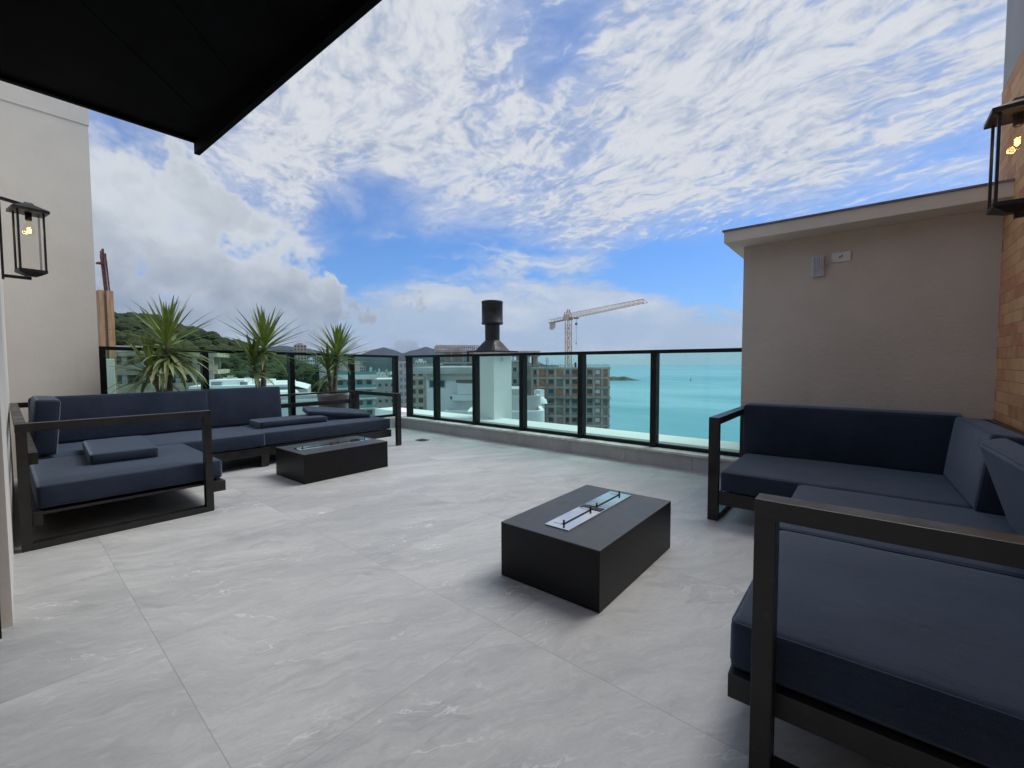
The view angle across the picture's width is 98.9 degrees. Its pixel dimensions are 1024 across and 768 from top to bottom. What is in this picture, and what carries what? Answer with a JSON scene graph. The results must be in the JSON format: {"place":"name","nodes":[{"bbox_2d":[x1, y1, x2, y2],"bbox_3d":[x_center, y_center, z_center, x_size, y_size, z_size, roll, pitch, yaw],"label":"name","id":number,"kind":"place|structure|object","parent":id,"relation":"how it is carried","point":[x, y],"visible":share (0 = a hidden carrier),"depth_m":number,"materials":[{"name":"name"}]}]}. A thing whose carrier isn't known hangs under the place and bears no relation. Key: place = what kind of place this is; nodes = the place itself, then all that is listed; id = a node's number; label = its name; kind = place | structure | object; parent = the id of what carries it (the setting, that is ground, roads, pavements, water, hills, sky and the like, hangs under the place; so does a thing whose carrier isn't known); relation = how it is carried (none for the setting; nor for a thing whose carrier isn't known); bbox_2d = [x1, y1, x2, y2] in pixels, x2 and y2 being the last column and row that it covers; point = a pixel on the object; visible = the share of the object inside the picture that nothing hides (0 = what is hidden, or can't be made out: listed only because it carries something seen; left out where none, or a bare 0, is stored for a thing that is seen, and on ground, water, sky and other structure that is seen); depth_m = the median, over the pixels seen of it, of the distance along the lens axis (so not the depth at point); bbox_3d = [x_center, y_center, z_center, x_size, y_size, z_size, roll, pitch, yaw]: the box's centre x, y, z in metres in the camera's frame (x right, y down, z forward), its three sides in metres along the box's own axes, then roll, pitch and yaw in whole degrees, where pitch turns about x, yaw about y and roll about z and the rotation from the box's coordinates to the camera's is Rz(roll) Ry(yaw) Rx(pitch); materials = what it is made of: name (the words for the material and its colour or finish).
{"place":"outdoors","nodes":[
{"label":"outdoors","id":0,"kind":"place"},
{"bbox_2d":[96,249,117,393],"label":"timber clad column","id":1,"kind":"structure","parent":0,"point":[105,308],"depth_m":6.85,"materials":[{"name":"wood"}]},
{"bbox_2d":[116,329,268,370],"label":"hill","id":2,"kind":"structure","parent":0,"point":[203,339],"depth_m":287.62,"materials":[{"name":"green plant"}]},
{"bbox_2d":[114,311,338,378],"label":"forest","id":3,"kind":"object","parent":2,"relation":"on","point":[122,324],"visible":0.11,"depth_m":280.28,"materials":[{"name":"green plant"}]},
{"bbox_2d":[280,390,318,415],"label":"building","id":4,"kind":"structure","parent":0,"point":[304,398],"depth_m":64.68,"materials":[{"name":"white paint"}]},
{"bbox_2d":[294,343,306,362],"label":"apartment tower","id":5,"kind":"structure","parent":0,"point":[300,346],"depth_m":561.46,"materials":[{"name":"concrete"}]},
{"bbox_2d":[295,381,310,392],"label":"building","id":6,"kind":"structure","parent":0,"point":[301,387],"depth_m":118.06,"materials":[{"name":"white concrete"}]},
{"bbox_2d":[308,357,314,364],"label":"apartment tower","id":7,"kind":"structure","parent":0,"point":[310,359],"depth_m":523.22,"materials":[{"name":"white paint"}]},
{"bbox_2d":[319,361,376,415],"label":"building","id":8,"kind":"structure","parent":0,"point":[364,380],"depth_m":152.93,"materials":[{"name":"beige paint"}]},
{"bbox_2d":[360,365,365,370],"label":"apartment tower","id":9,"kind":"structure","parent":0,"point":[362,368],"depth_m":590.76,"materials":[{"name":"beige paint"}]},
{"bbox_2d":[376,372,389,377],"bbox_3d":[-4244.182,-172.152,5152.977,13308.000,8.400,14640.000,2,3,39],"label":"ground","id":10,"kind":"structure","parent":0,"point":[384,376],"depth_m":1846.77,"materials":[{"name":"white concrete"}]},
{"bbox_2d":[116,346,229,393],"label":"unfinished building","id":11,"kind":"structure","parent":10,"relation":"on","point":[216,371],"depth_m":89.42,"materials":[{"name":"concrete"}]},
{"bbox_2d":[189,378,295,390],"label":"building","id":12,"kind":"structure","parent":10,"relation":"on","point":[234,383],"depth_m":88.65,"materials":[{"name":"beige paint"}]},
{"bbox_2d":[272,370,303,380],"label":"broadleaf tree","id":13,"kind":"object","parent":10,"relation":"on","point":[281,376],"visible":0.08,"depth_m":157.78,"materials":[{"name":"green plant"}]},
{"bbox_2d":[295,374,314,383],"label":"broadleaf tree","id":14,"kind":"object","parent":10,"relation":"on","point":[301,379],"visible":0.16,"depth_m":145.28,"materials":[{"name":"green plant"}]},
{"bbox_2d":[298,366,318,381],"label":"broadleaf tree","id":15,"kind":"object","parent":10,"relation":"on","point":[313,376],"visible":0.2,"depth_m":159.17,"materials":[{"name":"green plant"}]},
{"bbox_2d":[308,378,328,392],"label":"broadleaf tree","id":16,"kind":"object","parent":10,"relation":"on","point":[323,388],"visible":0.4,"depth_m":139.05,"materials":[{"name":"green plant"}]},
{"bbox_2d":[375,378,392,407],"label":"apartment block","id":17,"kind":"structure","parent":10,"relation":"on","point":[383,384],"depth_m":190.31,"materials":[{"name":"white paint"}]},
{"bbox_2d":[511,351,539,395],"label":"unfinished tower","id":18,"kind":"structure","parent":10,"relation":"on","point":[534,359],"depth_m":180.00,"materials":[{"name":"concrete"}]},
{"bbox_2d":[549,299,647,366],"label":"tower crane","id":19,"kind":"object","parent":10,"relation":"on","point":[565,318],"visible":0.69,"depth_m":183.64,"materials":[{"name":"paint"}]},
{"bbox_2d":[307,355,466,371],"bbox_3d":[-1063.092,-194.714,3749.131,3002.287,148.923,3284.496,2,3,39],"label":"hills","id":20,"kind":"structure","parent":0,"point":[382,364],"depth_m":3281.88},
{"bbox_2d":[398,361,405,407],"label":"apartment block","id":21,"kind":"structure","parent":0,"point":[402,376],"depth_m":221.32,"materials":[{"name":"white paint"}]},
{"bbox_2d":[267,346,558,366],"bbox_3d":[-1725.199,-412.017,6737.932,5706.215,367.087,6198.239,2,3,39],"label":"mountains","id":22,"kind":"structure","parent":0,"point":[420,351],"depth_m":5979.74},
{"bbox_2d":[415,359,425,363],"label":"apartment tower","id":23,"kind":"structure","parent":0,"point":[419,361],"depth_m":305.28,"materials":[{"name":"white paint"}]},
{"bbox_2d":[413,364,441,409],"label":"apartment block","id":24,"kind":"structure","parent":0,"point":[420,391],"depth_m":176.44,"materials":[{"name":"beige paint"}]},
{"bbox_2d":[418,398,423,402],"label":"window","id":25,"kind":"structure","parent":24,"relation":"in","point":[420,400],"depth_m":176.71,"materials":[{"name":"grey glass"}]},
{"bbox_2d":[403,366,471,413],"bbox_3d":[-5.315,10.767,42.780,7.395,24.874,14.160,0,3,4],"label":"white villa","id":26,"kind":"object","parent":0,"point":[456,388],"visible":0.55,"depth_m":37.90,"materials":[{"name":"paint"}]},
{"bbox_2d":[429,380,432,387],"bbox_3d":[-6.909,-0.003,38.134,0.684,0.667,0.046,0,3,4],"label":"window","id":27,"kind":"structure","parent":26,"relation":"in","point":[430,381],"depth_m":38.12,"materials":[{"name":"grey glass"}]},
{"bbox_2d":[440,380,444,387],"bbox_3d":[-6.131,-0.003,38.075,0.684,0.667,0.046,0,3,4],"label":"window","id":28,"kind":"structure","parent":26,"relation":"in","point":[442,382],"depth_m":38.04,"materials":[{"name":"grey glass"}]},
{"bbox_2d":[0,427,889,767],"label":"floor","id":29,"kind":"structure","parent":0,"point":[390,615],"depth_m":1.94,"materials":[{"name":"grey tile"}]},
{"bbox_2d":[0,612,1,638],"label":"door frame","id":30,"kind":"object","parent":29,"relation":"on","point":[0,627],"visible":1,"depth_m":1.92,"materials":[{"name":"black metal"}]},
{"bbox_2d":[0,257,13,628],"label":"side wall","id":31,"kind":"structure","parent":29,"relation":"on","point":[6,526],"depth_m":2.21,"materials":[{"name":"paint"}]},
{"bbox_2d":[0,196,49,279],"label":"wall lantern","id":32,"kind":"object","parent":31,"relation":"attached to","point":[28,210],"depth_m":3.96,"materials":[{"name":"black metal"}]},
{"bbox_2d":[0,81,100,478],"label":"pale wall","id":33,"kind":"structure","parent":29,"relation":"on","point":[51,330],"depth_m":4.77,"materials":[{"name":"paint"}]},
{"bbox_2d":[10,390,268,551],"bbox_3d":[-3.402,0.555,4.302,2.406,0.906,1.970,2,4,41],"label":"corner sofa","id":34,"kind":"object","parent":29,"relation":"on","point":[57,471],"visible":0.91,"depth_m":3.56,"materials":[{"name":"dark blue fabric"},{"name":"dark metal"}]},
{"bbox_2d":[82,436,158,464],"bbox_3d":[-3.524,0.579,3.930,0.967,0.103,0.439,2,4,43],"label":"loose cushion","id":35,"kind":"object","parent":34,"relation":"on","point":[109,450],"visible":1,"depth_m":3.70,"materials":[{"name":"blue fabric"}]},
{"bbox_2d":[102,294,224,392],"bbox_3d":[-4.268,-0.090,5.428,1.244,2.089,1.274,-1,3,-17],"label":"yucca plant","id":36,"kind":"object","parent":29,"relation":"on","point":[166,364],"visible":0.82,"depth_m":5.31,"materials":[{"name":"green plant"}]},
{"bbox_2d":[214,304,307,399],"bbox_3d":[-3.545,-0.116,6.268,1.225,2.057,1.225,2,3,39],"label":"yucca plant","id":37,"kind":"object","parent":29,"relation":"on","point":[263,337],"visible":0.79,"depth_m":6.18,"materials":[{"name":"green plant"}]},
{"bbox_2d":[203,386,401,464],"bbox_3d":[-2.797,0.480,5.987,1.202,0.891,2.201,2,4,41],"label":"sofa module","id":38,"kind":"object","parent":29,"relation":"on","point":[237,407],"visible":0.62,"depth_m":5.79,"materials":[{"name":"fabric"}]},
{"bbox_2d":[249,414,326,428],"bbox_3d":[-2.976,0.491,5.857,0.452,0.098,0.847,2,4,42],"label":"loose cushion","id":39,"kind":"object","parent":38,"relation":"on","point":[270,422],"visible":0.92,"depth_m":5.68,"materials":[{"name":"blue fabric"}]},
{"bbox_2d":[302,406,369,417],"bbox_3d":[-2.565,0.419,6.417,0.868,0.211,0.415,-2,3,-37],"label":"loose cushion","id":40,"kind":"object","parent":38,"relation":"on","point":[335,412],"visible":0.91,"depth_m":6.29,"materials":[{"name":"blue fabric"}]},
{"bbox_2d":[276,436,387,483],"bbox_3d":[-2.005,0.808,4.929,0.643,0.327,0.976,2,3,39],"label":"fire table","id":41,"kind":"object","parent":29,"relation":"on","point":[309,462],"visible":1,"depth_m":4.67,"materials":[{"name":"black metal"}]},
{"bbox_2d":[295,322,375,407],"bbox_3d":[-2.893,-0.083,7.176,1.291,1.900,1.374,2,3,39],"label":"yucca plant","id":42,"kind":"object","parent":29,"relation":"on","point":[338,345],"visible":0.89,"depth_m":7.05,"materials":[{"name":"green plant"}]},
{"bbox_2d":[383,414,738,474],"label":"kerb","id":43,"kind":"structure","parent":29,"relation":"on","point":[680,459],"depth_m":5.80,"materials":[{"name":"concrete"}]},
{"bbox_2d":[99,346,398,417],"bbox_3d":[-3.552,0.085,6.825,0.110,1.226,4.236,2,3,39],"label":"glass railing","id":44,"kind":"object","parent":43,"relation":"on","point":[204,371],"visible":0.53,"depth_m":6.86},
{"bbox_2d":[405,348,741,456],"bbox_3d":[0.223,0.119,6.521,5.810,1.163,0.111,2,4,40],"label":"glass railing","id":45,"kind":"object","parent":43,"relation":"on","point":[654,399],"visible":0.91,"depth_m":6.10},
{"bbox_2d":[501,485,670,612],"bbox_3d":[0.483,0.903,2.657,0.618,0.336,0.968,2,3,39],"label":"fire table","id":46,"kind":"object","parent":29,"relation":"on","point":[595,549],"visible":1,"depth_m":2.38,"materials":[{"name":"black metal"}]},
{"bbox_2d":[707,403,1023,520],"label":"sofa module","id":47,"kind":"object","parent":29,"relation":"on","point":[785,450],"visible":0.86,"depth_m":3.23,"materials":[{"name":"dark blue fabric"},{"name":"dark metal"}]},
{"bbox_2d":[722,178,1014,418],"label":"stucco wall","id":48,"kind":"structure","parent":29,"relation":"on","point":[899,310],"depth_m":3.82,"materials":[{"name":"paint"}]},
{"bbox_2d":[812,255,824,276],"bbox_3d":[2.859,-1.098,4.090,0.095,0.185,0.047,2,3,39],"label":"wall light","id":49,"kind":"object","parent":48,"relation":"attached to","point":[818,263],"visible":1,"depth_m":4.07,"materials":[{"name":"white plastic"}]},
{"bbox_2d":[831,250,850,262],"bbox_3d":[2.998,-1.160,3.991,0.142,0.091,0.019,2,3,39],"label":"socket plate","id":50,"kind":"object","parent":48,"relation":"attached to","point":[842,256],"visible":1,"depth_m":3.99,"materials":[{"name":"white plastic"}]},
{"bbox_2d":[727,438,1023,767],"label":"sofa module","id":51,"kind":"object","parent":29,"relation":"on","point":[891,659],"visible":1,"depth_m":1.23,"materials":[{"name":"dark blue fabric"},{"name":"dark metal"}]},
{"bbox_2d":[780,485,1023,578],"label":"sofa module","id":52,"kind":"object","parent":29,"relation":"on","point":[967,517],"visible":0.27,"depth_m":2.25,"materials":[{"name":"dark blue fabric"},{"name":"dark metal"}]},
{"bbox_2d":[993,0,1023,431],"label":"brick wall","id":53,"kind":"structure","parent":29,"relation":"on","point":[1009,396],"depth_m":3.14,"materials":[{"name":"brown brick"}]},
{"bbox_2d":[983,96,1023,218],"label":"wall lantern","id":54,"kind":"object","parent":53,"relation":"attached to","point":[1012,111],"depth_m":2.40,"materials":[{"name":"black metal"}]},
{"bbox_2d":[434,345,478,365],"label":"building","id":55,"kind":"structure","parent":0,"point":[454,361],"depth_m":142.78,"materials":[{"name":"concrete"}]},
{"bbox_2d":[467,386,546,421],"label":"curved balcony block","id":56,"kind":"structure","parent":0,"point":[537,401],"depth_m":25.94,"materials":[{"name":"white paint"}]},
{"bbox_2d":[512,360,518,385],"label":"apartment block","id":57,"kind":"structure","parent":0,"point":[515,372],"depth_m":131.97,"materials":[{"name":"concrete"}]},
{"bbox_2d":[88,0,1006,364],"label":"sky","id":58,"kind":"structure","parent":0,"point":[436,160],"materials":[{"name":"blue"}]},
{"bbox_2d":[375,407,739,451],"bbox_3d":[0.590,1.374,7.731,11.671,1.080,1.902,2,4,40],"label":"roof ledge","id":59,"kind":"object","parent":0,"point":[687,441],"visible":0.11,"depth_m":7.79,"materials":[{"name":"white paint"}]},
{"bbox_2d":[467,300,517,419],"bbox_3d":[-0.430,-0.443,9.702,0.805,2.792,0.805,2,3,39],"label":"chimney","id":60,"kind":"object","parent":59,"relation":"on","point":[495,387],"visible":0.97,"depth_m":9.48,"materials":[{"name":"white paint"}]},
{"bbox_3d":[-4.123,1.192,7.446,0.840,0.780,5.760,2,3,39],"label":"roof ledge","id":61,"kind":"object","parent":59,"relation":"attached to","visible":0},
{"bbox_2d":[106,359,115,393],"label":"party wall","id":62,"kind":"structure","parent":61,"relation":"on","point":[110,374],"depth_m":5.59,"materials":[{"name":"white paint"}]},
{"bbox_2d":[530,358,610,428],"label":"construction block","id":63,"kind":"structure","parent":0,"point":[558,386],"depth_m":166.13,"materials":[{"name":"concrete"}]},
{"bbox_2d":[559,365,740,442],"bbox_3d":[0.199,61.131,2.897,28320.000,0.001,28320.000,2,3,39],"label":"sea","id":64,"kind":"structure","parent":0,"point":[687,408],"depth_m":747.89,"materials":[{"name":"liquid"}]},
{"bbox_2d":[610,376,636,380],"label":"rock islet","id":65,"kind":"object","parent":64,"relation":"in","point":[623,378],"visible":0.6,"depth_m":1532.99,"materials":[{"name":"grey stone"}]},
{"bbox_3d":[-1.895,-0.384,-0.644,3.684,3.240,0.240,2,3,39],"label":"house wall","id":66,"kind":"object","parent":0,"visible":0},
{"bbox_2d":[0,0,381,155],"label":"roof canopy","id":67,"kind":"object","parent":66,"relation":"on","point":[203,75],"visible":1,"depth_m":2.86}
]}

